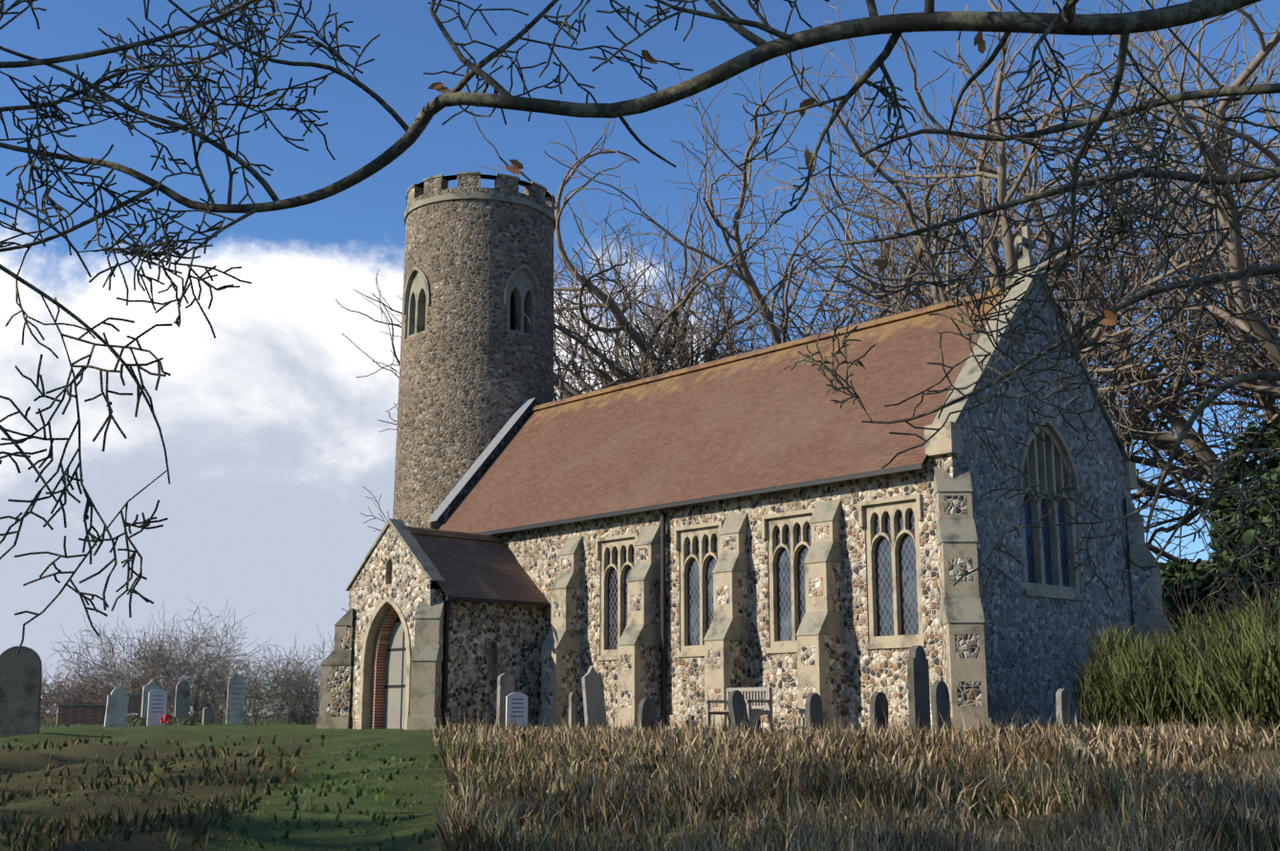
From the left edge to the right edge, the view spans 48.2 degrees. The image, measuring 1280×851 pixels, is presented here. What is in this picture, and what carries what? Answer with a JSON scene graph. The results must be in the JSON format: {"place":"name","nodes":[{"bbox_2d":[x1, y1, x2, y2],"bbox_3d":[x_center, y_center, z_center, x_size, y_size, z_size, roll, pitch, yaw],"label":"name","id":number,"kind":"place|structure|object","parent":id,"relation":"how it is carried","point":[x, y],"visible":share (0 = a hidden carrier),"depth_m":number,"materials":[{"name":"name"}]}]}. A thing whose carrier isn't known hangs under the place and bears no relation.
{"place":"outdoors","nodes":[
{"label":"outdoors","id":0,"kind":"place"},
{"bbox_2d":[0,715,1279,850],"bbox_3d":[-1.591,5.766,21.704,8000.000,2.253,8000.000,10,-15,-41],"label":"ground","id":1,"kind":"structure","parent":0,"point":[401,743],"depth_m":13.10,"materials":[{"name":"green plant"}]},
{"bbox_2d":[0,726,330,850],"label":"rough grass","id":2,"kind":"structure","parent":1,"relation":"on","point":[99,827],"depth_m":12.03,"materials":[{"name":"plant"}]},
{"bbox_2d":[39,598,334,727],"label":"hedge","id":3,"kind":"object","parent":1,"relation":"on","point":[91,691],"visible":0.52,"depth_m":82.83,"materials":[{"name":"plant"}]},
{"bbox_2d":[0,645,1070,737],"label":"gravestones","id":4,"kind":"object","parent":1,"relation":"on","point":[20,683],"visible":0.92,"depth_m":30.10,"materials":[{"name":"stone"}]},
{"bbox_2d":[0,0,1279,653],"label":"overhanging branches","id":5,"kind":"object","parent":1,"relation":"on","point":[1067,19],"visible":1,"depth_m":8.43,"materials":[{"name":"brown plant"}]},
{"bbox_2d":[427,31,1117,325],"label":"dead leaves","id":6,"kind":"object","parent":5,"relation":"attached to","point":[1110,319],"visible":0.85,"depth_m":8.14,"materials":[{"name":"plant"}]},
{"bbox_2d":[316,172,1179,731],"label":"church","id":7,"kind":"structure","parent":1,"relation":"on","point":[680,543],"depth_m":34.42,"materials":[{"name":"stone"}]},
{"bbox_2d":[335,0,1279,611],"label":"trees","id":8,"kind":"object","parent":1,"relation":"on","point":[1127,415],"visible":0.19,"depth_m":47.98,"materials":[{"name":"brown plant"}]},
{"bbox_2d":[408,691,1279,850],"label":"long grass","id":9,"kind":"structure","parent":1,"relation":"on","point":[1226,810],"depth_m":10.54,"materials":[{"name":"beige plant"}]},
{"bbox_2d":[1054,507,1279,729],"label":"broom stems","id":10,"kind":"object","parent":1,"relation":"on","point":[1199,625],"visible":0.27,"depth_m":24.29,"materials":[{"name":"green plant"}]},
{"bbox_2d":[1060,572,1279,738],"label":"broom shoots","id":11,"kind":"object","parent":1,"relation":"on","point":[1135,683],"visible":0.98,"depth_m":23.33,"materials":[{"name":"green plant"}]},
{"bbox_2d":[1159,418,1279,637],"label":"ivy","id":12,"kind":"object","parent":1,"relation":"on","point":[1193,573],"visible":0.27,"depth_m":40.45,"materials":[{"name":"green plant"}]},
{"bbox_2d":[0,0,1279,715],"label":"sky","id":13,"kind":"structure","parent":0,"point":[272,439],"materials":[{"name":"blue"}]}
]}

